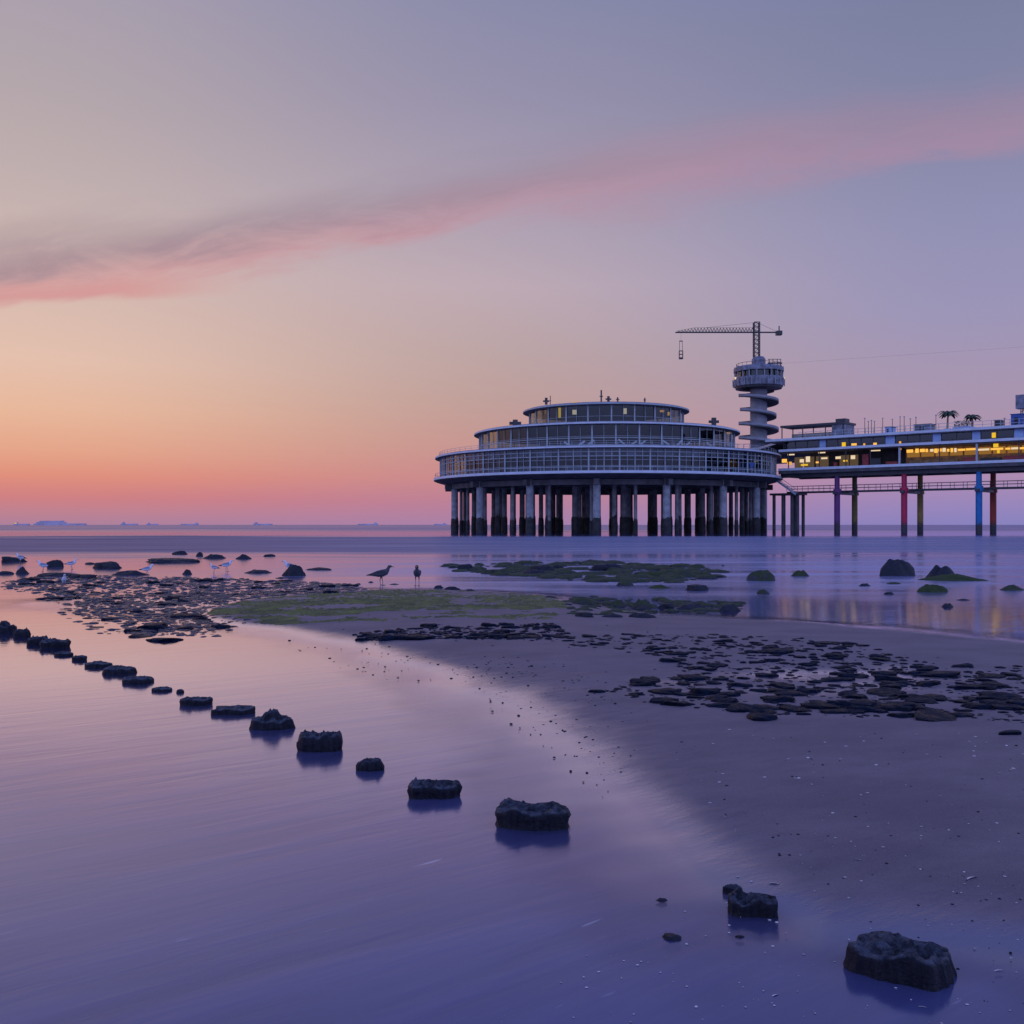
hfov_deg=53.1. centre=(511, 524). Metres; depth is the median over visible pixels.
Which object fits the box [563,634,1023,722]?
stones
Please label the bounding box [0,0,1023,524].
sky
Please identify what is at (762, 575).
boulder
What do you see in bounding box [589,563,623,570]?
rock
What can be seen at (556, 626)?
flat stone
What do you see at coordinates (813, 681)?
flat stone
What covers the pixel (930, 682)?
flat stone
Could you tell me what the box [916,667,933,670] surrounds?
flat stone
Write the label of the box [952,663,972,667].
flat stone
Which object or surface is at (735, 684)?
flat stone
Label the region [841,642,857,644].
flat stone
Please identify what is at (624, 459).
window
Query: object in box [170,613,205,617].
flat stone
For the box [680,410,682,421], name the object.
window
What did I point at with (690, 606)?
rock
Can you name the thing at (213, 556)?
rock
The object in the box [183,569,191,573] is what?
rock
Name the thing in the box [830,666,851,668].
flat stone
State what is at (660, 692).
flat stone
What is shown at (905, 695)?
flat stone
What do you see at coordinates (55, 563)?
rock
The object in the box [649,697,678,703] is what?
flat stone
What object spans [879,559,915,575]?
boulder
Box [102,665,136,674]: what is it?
timber stump
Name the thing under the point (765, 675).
flat stone
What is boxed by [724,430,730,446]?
window
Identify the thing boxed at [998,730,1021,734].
flat stone
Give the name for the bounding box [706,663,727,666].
flat stone
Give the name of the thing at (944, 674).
flat stone
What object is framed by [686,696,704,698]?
flat stone
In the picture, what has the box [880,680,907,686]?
flat stone
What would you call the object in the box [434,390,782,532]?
round pavilion
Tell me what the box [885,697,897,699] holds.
flat stone
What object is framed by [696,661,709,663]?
flat stone
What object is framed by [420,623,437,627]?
flat stone
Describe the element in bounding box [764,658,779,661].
flat stone
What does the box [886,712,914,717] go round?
flat stone
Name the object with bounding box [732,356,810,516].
spiral tower
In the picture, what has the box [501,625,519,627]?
flat stone
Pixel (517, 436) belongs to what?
window
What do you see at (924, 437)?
window
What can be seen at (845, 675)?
flat stone
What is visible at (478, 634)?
flat stone
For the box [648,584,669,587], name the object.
rock
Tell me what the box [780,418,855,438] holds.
terrace pavilion
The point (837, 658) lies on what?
flat stone
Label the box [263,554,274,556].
rock
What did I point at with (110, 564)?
rock
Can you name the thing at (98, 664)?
timber stump
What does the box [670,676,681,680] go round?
flat stone
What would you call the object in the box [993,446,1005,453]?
lit window
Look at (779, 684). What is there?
flat stone
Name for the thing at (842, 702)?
flat stone
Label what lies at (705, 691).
flat stone
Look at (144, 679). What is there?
timber stump
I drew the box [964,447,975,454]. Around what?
lit window
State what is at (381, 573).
gull
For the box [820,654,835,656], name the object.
flat stone
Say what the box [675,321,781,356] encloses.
jib crane
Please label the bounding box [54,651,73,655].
timber stump
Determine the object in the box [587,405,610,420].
window
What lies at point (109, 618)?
flat stone
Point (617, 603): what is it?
rock
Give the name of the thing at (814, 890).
shell fragments
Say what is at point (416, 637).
flat stone
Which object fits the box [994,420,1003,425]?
cabin
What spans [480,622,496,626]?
flat stone
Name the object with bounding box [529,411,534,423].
window
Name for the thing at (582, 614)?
rock
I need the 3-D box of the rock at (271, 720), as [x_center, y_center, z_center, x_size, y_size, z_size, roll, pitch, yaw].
[-1.826,1.525,7.821,0.352,0.250,0.230,0,0,0]
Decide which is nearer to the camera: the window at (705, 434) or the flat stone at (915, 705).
the flat stone at (915, 705)
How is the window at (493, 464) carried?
in the round pavilion at (586, 455)
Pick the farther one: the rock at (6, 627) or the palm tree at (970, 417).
the palm tree at (970, 417)
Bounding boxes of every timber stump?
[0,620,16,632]
[13,627,30,636]
[26,635,48,644]
[39,637,70,647]
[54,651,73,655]
[72,655,86,660]
[84,660,112,667]
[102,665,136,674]
[122,675,153,683]
[151,686,171,691]
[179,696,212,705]
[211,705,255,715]
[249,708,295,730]
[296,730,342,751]
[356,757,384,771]
[407,777,461,799]
[495,797,570,830]
[722,884,742,893]
[727,888,778,920]
[843,931,956,991]
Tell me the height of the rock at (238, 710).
0.162 m
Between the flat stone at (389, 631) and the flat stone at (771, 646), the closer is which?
the flat stone at (771, 646)
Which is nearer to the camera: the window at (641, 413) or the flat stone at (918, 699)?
the flat stone at (918, 699)
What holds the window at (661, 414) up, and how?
in the round pavilion at (586, 455)
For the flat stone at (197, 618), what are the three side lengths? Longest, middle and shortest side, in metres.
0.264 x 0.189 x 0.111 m
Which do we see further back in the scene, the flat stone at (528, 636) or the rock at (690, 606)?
the rock at (690, 606)
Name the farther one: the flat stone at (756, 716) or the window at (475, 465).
the window at (475, 465)
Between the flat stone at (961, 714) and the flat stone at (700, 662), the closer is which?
the flat stone at (961, 714)
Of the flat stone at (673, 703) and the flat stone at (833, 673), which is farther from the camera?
the flat stone at (833, 673)
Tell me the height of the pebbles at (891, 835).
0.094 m
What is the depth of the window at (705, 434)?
199.65 m
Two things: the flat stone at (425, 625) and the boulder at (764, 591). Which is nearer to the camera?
the flat stone at (425, 625)
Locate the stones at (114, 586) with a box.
[0,575,356,635]
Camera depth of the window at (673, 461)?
185.42 m
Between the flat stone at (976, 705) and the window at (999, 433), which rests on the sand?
the flat stone at (976, 705)
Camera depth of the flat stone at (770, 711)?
8.14 m
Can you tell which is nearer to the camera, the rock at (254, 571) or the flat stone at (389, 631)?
the flat stone at (389, 631)
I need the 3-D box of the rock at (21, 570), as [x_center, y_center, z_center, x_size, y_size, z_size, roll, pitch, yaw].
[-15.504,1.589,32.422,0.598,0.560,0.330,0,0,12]
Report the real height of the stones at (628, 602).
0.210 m
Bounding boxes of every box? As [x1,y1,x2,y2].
[885,426,896,432]
[952,420,972,428]
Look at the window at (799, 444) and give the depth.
203.99 m
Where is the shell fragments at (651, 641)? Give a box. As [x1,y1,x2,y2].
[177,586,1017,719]
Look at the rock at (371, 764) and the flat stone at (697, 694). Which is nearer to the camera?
the rock at (371, 764)
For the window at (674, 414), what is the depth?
210.77 m
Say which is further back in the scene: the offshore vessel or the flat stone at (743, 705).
the offshore vessel
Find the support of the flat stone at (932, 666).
on the sand
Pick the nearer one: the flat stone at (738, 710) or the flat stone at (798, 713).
the flat stone at (798, 713)
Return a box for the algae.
[204,589,566,624]
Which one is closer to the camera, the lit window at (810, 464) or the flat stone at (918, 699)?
the flat stone at (918, 699)
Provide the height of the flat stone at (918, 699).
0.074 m
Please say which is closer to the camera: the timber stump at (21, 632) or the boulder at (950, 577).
the timber stump at (21, 632)
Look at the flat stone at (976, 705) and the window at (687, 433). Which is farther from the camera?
the window at (687, 433)
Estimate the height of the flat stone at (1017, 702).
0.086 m
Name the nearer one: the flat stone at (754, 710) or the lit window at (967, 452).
the flat stone at (754, 710)
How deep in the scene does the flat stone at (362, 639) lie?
13.58 m
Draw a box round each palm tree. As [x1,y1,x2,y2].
[937,410,958,428]
[964,414,980,425]
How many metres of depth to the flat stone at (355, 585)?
25.76 m
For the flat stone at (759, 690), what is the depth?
9.38 m
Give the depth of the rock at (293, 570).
31.06 m
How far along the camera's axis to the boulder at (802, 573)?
30.78 m
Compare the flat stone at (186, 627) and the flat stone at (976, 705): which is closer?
the flat stone at (976, 705)
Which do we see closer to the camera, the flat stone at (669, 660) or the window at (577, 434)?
the flat stone at (669, 660)
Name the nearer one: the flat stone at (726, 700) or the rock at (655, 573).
the flat stone at (726, 700)
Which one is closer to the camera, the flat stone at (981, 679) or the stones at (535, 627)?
the flat stone at (981, 679)
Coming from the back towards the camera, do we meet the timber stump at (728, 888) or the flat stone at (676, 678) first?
the flat stone at (676, 678)
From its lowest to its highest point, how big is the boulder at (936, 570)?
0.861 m
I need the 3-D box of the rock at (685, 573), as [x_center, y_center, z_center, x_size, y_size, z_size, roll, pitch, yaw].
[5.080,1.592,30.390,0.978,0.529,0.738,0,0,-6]
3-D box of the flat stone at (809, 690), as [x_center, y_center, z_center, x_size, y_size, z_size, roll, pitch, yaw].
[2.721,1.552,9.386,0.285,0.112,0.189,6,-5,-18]
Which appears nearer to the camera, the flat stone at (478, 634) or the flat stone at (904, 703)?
the flat stone at (904, 703)
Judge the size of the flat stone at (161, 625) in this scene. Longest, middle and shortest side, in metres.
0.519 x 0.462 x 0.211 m
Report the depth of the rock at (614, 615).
16.23 m
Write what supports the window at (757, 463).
in the round pavilion at (586, 455)
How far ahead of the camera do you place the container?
178.30 m
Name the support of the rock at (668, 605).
on the sand
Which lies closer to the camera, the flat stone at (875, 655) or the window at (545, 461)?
the flat stone at (875, 655)
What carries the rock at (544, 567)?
on the sand
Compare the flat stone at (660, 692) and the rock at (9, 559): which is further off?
the rock at (9, 559)
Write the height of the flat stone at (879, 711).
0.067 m
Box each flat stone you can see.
[17,582,35,584]
[35,596,70,599]
[36,580,53,582]
[101,617,117,619]
[128,634,152,637]
[130,610,143,612]
[137,622,167,628]
[145,581,159,583]
[146,638,183,641]
[158,603,176,605]
[165,597,179,599]
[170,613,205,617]
[176,626,193,629]
[192,617,207,619]
[197,579,212,581]
[211,624,230,627]
[251,586,265,588]
[319,584,335,586]
[322,590,338,593]
[341,584,358,586]
[355,638,367,640]
[361,632,374,636]
[378,634,405,640]
[384,629,398,632]
[398,634,434,639]
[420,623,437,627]
[445,635,462,638]
[477,633,492,636]
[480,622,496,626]
[488,634,506,638]
[493,629,509,632]
[498,622,514,625]
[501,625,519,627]
[505,633,517,635]
[507,635,540,638]
[542,634,555,636]
[547,624,561,627]
[582,634,596,637]
[588,689,605,692]
[629,678,655,686]
[639,676,660,682]
[647,688,680,692]
[648,647,660,649]
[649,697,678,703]
[652,691,670,694]
[659,658,680,662]
[660,700,691,706]
[663,652,677,654]
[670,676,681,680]
[671,692,687,695]
[673,651,688,654]
[676,682,690,685]
[683,666,702,669]
[684,674,706,680]
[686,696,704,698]
[690,687,719,694]
[693,683,705,685]
[693,693,705,695]
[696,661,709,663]
[700,667,716,670]
[705,695,727,699]
[705,703,735,707]
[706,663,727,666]
[706,680,721,684]
[711,697,737,702]
[712,639,732,641]
[712,677,728,680]
[719,691,740,696]
[726,707,745,712]
[727,682,752,686]
[727,703,752,709]
[744,650,762,652]
[746,712,777,720]
[748,708,773,712]
[749,704,770,709]
[750,689,766,691]
[755,673,778,676]
[761,644,779,648]
[761,710,776,713]
[763,648,794,654]
[763,696,794,702]
[763,704,781,709]
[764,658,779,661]
[767,688,794,692]
[769,682,792,687]
[773,690,807,696]
[779,704,811,712]
[782,686,795,689]
[795,688,820,692]
[796,712,811,714]
[797,662,817,666]
[799,700,846,708]
[802,702,830,709]
[807,680,821,682]
[814,643,827,646]
[815,641,840,644]
[819,708,850,713]
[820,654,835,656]
[820,677,842,681]
[824,653,848,656]
[827,656,843,659]
[827,700,852,705]
[829,672,843,674]
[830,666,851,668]
[836,673,859,677]
[838,669,857,671]
[838,690,863,696]
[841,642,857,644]
[841,677,854,680]
[845,694,868,698]
[846,705,877,711]
[847,709,866,713]
[848,699,876,706]
[852,674,868,677]
[857,644,869,646]
[867,687,898,694]
[868,657,890,661]
[869,654,885,656]
[870,709,888,712]
[871,671,897,675]
[873,675,907,680]
[873,701,914,708]
[878,691,906,696]
[879,684,901,688]
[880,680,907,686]
[880,703,913,711]
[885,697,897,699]
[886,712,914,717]
[895,680,907,683]
[897,694,925,697]
[899,671,909,674]
[905,696,938,703]
[908,671,925,674]
[909,665,922,667]
[911,703,924,707]
[912,671,960,677]
[914,706,933,710]
[914,709,956,721]
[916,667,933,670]
[916,680,940,685]
[921,665,938,668]
[924,694,948,700]
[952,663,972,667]
[952,699,972,702]
[952,712,974,717]
[954,685,978,689]
[960,709,972,711]
[961,702,992,709]
[962,696,980,700]
[973,678,995,681]
[975,695,996,699]
[977,685,997,689]
[978,673,1005,678]
[978,691,995,695]
[979,681,1008,687]
[979,699,1008,703]
[987,692,1021,697]
[992,704,1023,710]
[994,697,1023,700]
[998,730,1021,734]
[1000,672,1017,675]
[1006,699,1023,705]
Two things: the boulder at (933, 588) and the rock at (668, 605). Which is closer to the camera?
the rock at (668, 605)
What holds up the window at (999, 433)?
in the long pier
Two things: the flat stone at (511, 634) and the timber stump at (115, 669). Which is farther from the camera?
the flat stone at (511, 634)
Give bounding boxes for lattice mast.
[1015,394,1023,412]
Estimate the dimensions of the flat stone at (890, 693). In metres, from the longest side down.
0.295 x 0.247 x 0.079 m
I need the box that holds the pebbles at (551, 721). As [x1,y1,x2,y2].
[450,664,634,796]
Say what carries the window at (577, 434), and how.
in the round pavilion at (586, 455)
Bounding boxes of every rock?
[0,571,13,574]
[1,556,26,561]
[15,566,28,573]
[37,572,73,576]
[46,560,63,566]
[70,574,96,578]
[93,561,121,567]
[112,570,148,575]
[146,558,199,562]
[172,551,186,554]
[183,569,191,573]
[202,554,224,558]
[236,554,251,558]
[245,569,271,573]
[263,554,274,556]
[282,564,305,575]
[306,567,330,569]
[444,586,460,590]
[457,564,472,569]
[480,569,506,573]
[520,569,545,573]
[530,564,554,570]
[572,598,595,605]
[573,571,608,574]
[575,612,593,616]
[581,575,596,580]
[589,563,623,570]
[602,614,622,617]
[610,599,625,606]
[616,582,632,585]
[628,613,656,617]
[630,599,652,608]
[647,571,662,576]
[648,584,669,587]
[657,603,674,607]
[675,570,695,577]
[676,603,706,608]
[686,584,708,590]
[719,604,740,610]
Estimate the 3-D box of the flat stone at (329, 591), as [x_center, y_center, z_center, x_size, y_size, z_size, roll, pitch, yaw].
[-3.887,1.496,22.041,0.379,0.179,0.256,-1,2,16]
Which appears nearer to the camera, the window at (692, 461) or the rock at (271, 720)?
the rock at (271, 720)
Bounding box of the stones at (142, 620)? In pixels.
[43,594,253,636]
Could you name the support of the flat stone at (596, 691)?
on the sand
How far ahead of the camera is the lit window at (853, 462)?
200.88 m
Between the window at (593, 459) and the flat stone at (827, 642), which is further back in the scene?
the window at (593, 459)
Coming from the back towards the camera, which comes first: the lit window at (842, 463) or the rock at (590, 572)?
the lit window at (842, 463)
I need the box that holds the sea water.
[0,525,1023,1023]
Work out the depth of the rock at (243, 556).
46.38 m
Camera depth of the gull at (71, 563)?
35.58 m
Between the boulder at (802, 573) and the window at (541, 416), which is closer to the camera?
the boulder at (802, 573)
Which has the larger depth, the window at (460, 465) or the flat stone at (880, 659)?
the window at (460, 465)
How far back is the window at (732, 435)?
210.83 m
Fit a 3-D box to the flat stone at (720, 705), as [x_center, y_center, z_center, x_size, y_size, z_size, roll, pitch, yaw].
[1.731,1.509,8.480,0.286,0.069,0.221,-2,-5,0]
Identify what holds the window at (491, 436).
in the round pavilion at (586, 455)
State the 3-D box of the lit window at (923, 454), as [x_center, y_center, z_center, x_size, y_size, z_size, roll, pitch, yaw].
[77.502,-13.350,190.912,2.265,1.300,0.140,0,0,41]
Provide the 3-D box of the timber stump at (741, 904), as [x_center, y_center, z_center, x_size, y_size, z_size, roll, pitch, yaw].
[0.963,1.559,4.098,0.209,0.181,0.132,0,0,6]
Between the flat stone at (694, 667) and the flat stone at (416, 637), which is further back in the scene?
the flat stone at (416, 637)
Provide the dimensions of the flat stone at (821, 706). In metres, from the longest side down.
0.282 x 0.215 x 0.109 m
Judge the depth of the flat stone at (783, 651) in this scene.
11.88 m
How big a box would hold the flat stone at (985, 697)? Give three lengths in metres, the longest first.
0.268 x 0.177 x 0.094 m
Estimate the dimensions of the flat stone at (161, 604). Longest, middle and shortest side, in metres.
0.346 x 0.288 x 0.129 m
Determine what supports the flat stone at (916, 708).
on the sand
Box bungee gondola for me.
[679,341,682,358]
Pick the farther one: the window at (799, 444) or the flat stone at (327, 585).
the window at (799, 444)
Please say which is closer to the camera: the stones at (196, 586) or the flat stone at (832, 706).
the flat stone at (832, 706)
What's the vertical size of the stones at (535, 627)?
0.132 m
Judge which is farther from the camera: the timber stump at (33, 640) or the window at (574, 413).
the window at (574, 413)
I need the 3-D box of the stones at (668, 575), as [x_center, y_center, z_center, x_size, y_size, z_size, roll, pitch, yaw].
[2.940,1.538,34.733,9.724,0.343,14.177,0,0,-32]
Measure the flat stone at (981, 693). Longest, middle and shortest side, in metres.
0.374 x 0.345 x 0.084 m
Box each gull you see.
[16,553,25,562]
[36,560,49,571]
[61,574,66,581]
[65,559,77,565]
[139,564,153,575]
[219,560,233,569]
[366,565,392,584]
[413,565,420,585]
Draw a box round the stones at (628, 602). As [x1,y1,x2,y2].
[551,595,745,614]
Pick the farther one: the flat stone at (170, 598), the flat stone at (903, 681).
the flat stone at (170, 598)
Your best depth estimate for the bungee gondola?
239.96 m
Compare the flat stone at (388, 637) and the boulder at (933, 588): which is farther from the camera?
the boulder at (933, 588)
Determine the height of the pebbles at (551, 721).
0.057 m
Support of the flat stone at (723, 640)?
on the sand
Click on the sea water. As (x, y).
(166, 859)
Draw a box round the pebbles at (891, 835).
[676,733,1023,1003]
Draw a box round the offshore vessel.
[33,520,86,524]
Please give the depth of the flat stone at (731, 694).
9.07 m
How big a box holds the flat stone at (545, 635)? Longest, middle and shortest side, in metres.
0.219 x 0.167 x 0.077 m
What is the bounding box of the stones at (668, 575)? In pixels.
[440,560,730,582]
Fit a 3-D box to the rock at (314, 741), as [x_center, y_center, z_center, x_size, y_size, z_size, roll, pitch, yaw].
[-1.325,1.532,7.069,0.329,0.235,0.204,0,0,0]
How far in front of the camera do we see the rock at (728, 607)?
18.39 m
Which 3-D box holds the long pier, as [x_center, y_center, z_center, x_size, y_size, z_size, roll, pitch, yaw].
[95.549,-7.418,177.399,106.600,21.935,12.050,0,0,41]
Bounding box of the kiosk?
[913,423,935,430]
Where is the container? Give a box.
[1010,413,1023,424]
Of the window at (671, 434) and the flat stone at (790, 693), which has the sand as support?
the flat stone at (790, 693)
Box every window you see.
[440,458,443,476]
[444,456,451,475]
[452,454,464,474]
[465,453,481,473]
[481,433,486,448]
[482,451,503,472]
[487,431,496,448]
[497,429,509,447]
[504,450,528,471]
[510,428,526,446]
[527,426,545,445]
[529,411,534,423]
[529,449,557,470]
[535,409,547,422]
[546,425,567,445]
[548,407,564,422]
[558,449,587,470]
[565,406,586,421]
[568,425,590,444]
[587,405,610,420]
[588,448,618,469]
[591,425,614,444]
[611,405,633,420]
[615,424,638,444]
[619,448,649,469]
[634,405,653,420]
[639,425,660,444]
[649,448,678,470]
[654,406,669,421]
[661,425,680,444]
[670,408,679,421]
[679,449,704,470]
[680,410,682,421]
[681,426,698,445]
[699,427,712,445]
[705,450,727,471]
[713,429,723,446]
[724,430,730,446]
[728,451,746,472]
[731,432,734,446]
[747,452,760,473]
[761,454,769,473]
[770,455,775,474]
[775,457,776,474]
[783,440,819,449]
[795,457,802,467]
[804,457,813,467]
[816,456,828,466]
[826,437,885,446]
[840,455,848,465]
[850,455,857,465]
[895,434,932,443]
[907,450,919,457]
[921,450,933,456]
[936,449,947,455]
[941,432,971,440]
[950,448,962,455]
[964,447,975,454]
[979,447,990,454]
[981,429,1013,438]
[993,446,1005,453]
[1007,445,1017,452]
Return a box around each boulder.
[746,570,774,580]
[757,589,768,593]
[791,570,808,576]
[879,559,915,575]
[917,584,947,592]
[918,574,988,580]
[925,565,954,577]
[941,603,952,606]
[999,584,1023,589]
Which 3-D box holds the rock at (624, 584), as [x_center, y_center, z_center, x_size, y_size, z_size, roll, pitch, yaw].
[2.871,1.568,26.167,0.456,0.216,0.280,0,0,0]
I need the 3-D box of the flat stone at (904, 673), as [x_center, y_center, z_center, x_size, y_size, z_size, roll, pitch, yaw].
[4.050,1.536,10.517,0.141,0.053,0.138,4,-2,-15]
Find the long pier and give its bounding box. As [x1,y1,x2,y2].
[765,418,1023,533]
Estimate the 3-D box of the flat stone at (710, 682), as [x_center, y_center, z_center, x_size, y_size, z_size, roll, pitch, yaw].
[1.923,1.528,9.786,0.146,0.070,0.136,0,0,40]
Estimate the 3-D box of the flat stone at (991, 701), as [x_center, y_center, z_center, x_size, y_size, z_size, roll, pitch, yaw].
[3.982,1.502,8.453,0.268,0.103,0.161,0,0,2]
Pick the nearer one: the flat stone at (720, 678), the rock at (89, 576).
the flat stone at (720, 678)
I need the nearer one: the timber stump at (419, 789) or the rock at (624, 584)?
the timber stump at (419, 789)
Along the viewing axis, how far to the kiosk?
189.46 m
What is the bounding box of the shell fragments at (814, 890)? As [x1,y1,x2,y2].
[560,729,1023,1023]
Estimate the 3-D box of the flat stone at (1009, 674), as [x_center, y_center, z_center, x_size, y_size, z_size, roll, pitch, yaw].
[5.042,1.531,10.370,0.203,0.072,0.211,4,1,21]
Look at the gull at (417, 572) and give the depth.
25.92 m
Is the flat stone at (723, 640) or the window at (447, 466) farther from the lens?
the window at (447, 466)
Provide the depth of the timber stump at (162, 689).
9.51 m
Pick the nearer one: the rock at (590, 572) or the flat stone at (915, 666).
the flat stone at (915, 666)
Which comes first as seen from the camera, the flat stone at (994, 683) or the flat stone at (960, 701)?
the flat stone at (960, 701)
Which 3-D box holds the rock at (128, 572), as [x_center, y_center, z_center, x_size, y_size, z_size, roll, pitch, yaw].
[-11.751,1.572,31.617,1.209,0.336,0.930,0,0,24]
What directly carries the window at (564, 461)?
in the round pavilion at (586, 455)
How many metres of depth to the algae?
17.77 m
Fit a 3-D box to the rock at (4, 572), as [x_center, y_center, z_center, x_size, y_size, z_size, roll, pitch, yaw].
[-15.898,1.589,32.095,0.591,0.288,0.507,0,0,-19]
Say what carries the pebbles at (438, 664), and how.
on the sand
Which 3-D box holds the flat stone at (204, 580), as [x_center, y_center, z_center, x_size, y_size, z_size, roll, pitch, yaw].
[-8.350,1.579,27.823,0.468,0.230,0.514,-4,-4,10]
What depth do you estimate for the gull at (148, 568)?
31.27 m
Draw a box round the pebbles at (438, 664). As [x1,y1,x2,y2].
[288,640,601,705]
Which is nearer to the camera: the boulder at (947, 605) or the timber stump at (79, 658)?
the timber stump at (79, 658)
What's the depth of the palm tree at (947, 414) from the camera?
186.95 m
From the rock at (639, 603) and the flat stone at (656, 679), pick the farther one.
the rock at (639, 603)
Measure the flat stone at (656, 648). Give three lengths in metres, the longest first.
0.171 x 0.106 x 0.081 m
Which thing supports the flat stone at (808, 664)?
on the sand
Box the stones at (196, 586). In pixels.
[153,578,366,608]
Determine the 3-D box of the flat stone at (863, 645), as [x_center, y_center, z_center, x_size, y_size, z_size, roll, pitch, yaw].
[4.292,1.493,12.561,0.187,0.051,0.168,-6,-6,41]
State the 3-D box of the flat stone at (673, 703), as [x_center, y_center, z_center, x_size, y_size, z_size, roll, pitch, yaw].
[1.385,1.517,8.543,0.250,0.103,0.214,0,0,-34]
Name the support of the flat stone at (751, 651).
on the sand
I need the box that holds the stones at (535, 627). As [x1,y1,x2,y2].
[352,623,570,640]
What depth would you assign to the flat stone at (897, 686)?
9.48 m
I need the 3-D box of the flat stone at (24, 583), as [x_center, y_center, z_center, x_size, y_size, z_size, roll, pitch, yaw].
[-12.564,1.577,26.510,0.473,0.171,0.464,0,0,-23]
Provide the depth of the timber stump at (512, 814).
5.21 m
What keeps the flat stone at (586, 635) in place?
on the sand
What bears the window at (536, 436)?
in the round pavilion at (586, 455)
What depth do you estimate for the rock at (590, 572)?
31.81 m
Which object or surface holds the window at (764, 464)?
in the round pavilion at (586, 455)
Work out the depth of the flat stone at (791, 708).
8.23 m
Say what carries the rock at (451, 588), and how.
on the sand
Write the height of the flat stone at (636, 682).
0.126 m
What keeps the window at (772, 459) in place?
in the round pavilion at (586, 455)
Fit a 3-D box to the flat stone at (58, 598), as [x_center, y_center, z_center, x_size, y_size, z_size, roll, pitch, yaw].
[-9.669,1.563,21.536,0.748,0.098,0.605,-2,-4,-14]
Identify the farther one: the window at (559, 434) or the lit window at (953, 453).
the window at (559, 434)
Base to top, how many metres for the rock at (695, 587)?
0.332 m
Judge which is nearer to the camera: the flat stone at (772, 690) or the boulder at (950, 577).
the flat stone at (772, 690)
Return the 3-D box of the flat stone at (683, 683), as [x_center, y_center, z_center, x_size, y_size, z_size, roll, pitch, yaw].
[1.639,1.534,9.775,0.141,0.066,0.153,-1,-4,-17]
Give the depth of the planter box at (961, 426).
184.62 m
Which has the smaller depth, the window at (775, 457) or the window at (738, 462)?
the window at (738, 462)
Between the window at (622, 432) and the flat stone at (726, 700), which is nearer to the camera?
the flat stone at (726, 700)
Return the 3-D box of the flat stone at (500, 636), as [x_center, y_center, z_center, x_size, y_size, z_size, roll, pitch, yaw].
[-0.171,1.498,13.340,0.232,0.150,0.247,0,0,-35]
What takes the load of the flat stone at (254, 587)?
on the sand
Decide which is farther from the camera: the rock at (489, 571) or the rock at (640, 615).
the rock at (489, 571)
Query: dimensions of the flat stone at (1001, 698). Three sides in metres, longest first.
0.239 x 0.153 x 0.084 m
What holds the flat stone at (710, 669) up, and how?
on the sand
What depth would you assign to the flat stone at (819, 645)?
12.45 m
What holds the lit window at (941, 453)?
in the long pier
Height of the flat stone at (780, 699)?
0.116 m
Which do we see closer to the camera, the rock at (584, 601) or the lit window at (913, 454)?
the rock at (584, 601)
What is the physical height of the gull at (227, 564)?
0.386 m
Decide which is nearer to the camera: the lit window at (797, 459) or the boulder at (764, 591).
the boulder at (764, 591)
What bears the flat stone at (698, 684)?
on the sand
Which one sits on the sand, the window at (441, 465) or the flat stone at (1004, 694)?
the flat stone at (1004, 694)
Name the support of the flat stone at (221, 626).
on the sand
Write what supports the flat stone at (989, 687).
on the sand
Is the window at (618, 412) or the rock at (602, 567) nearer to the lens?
the rock at (602, 567)
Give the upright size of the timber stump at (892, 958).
0.203 m
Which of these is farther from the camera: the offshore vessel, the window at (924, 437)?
the offshore vessel
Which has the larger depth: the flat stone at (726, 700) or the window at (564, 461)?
the window at (564, 461)
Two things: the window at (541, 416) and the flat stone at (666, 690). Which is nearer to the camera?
the flat stone at (666, 690)
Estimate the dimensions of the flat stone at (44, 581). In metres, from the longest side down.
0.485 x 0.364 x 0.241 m
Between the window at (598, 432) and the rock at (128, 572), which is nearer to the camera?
the rock at (128, 572)
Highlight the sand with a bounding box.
[17,588,1023,980]
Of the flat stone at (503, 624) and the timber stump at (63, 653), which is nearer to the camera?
the timber stump at (63, 653)
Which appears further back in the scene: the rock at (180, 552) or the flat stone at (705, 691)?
the rock at (180, 552)
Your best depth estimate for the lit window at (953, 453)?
187.51 m
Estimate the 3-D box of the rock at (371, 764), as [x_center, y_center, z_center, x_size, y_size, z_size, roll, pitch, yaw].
[-0.898,1.560,6.489,0.181,0.179,0.118,0,0,0]
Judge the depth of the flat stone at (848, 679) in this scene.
10.02 m
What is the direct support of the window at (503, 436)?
in the round pavilion at (586, 455)
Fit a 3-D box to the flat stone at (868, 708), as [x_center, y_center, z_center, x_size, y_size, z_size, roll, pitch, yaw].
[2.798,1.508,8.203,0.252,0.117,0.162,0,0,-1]
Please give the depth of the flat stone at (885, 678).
10.04 m
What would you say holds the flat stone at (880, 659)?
on the sand

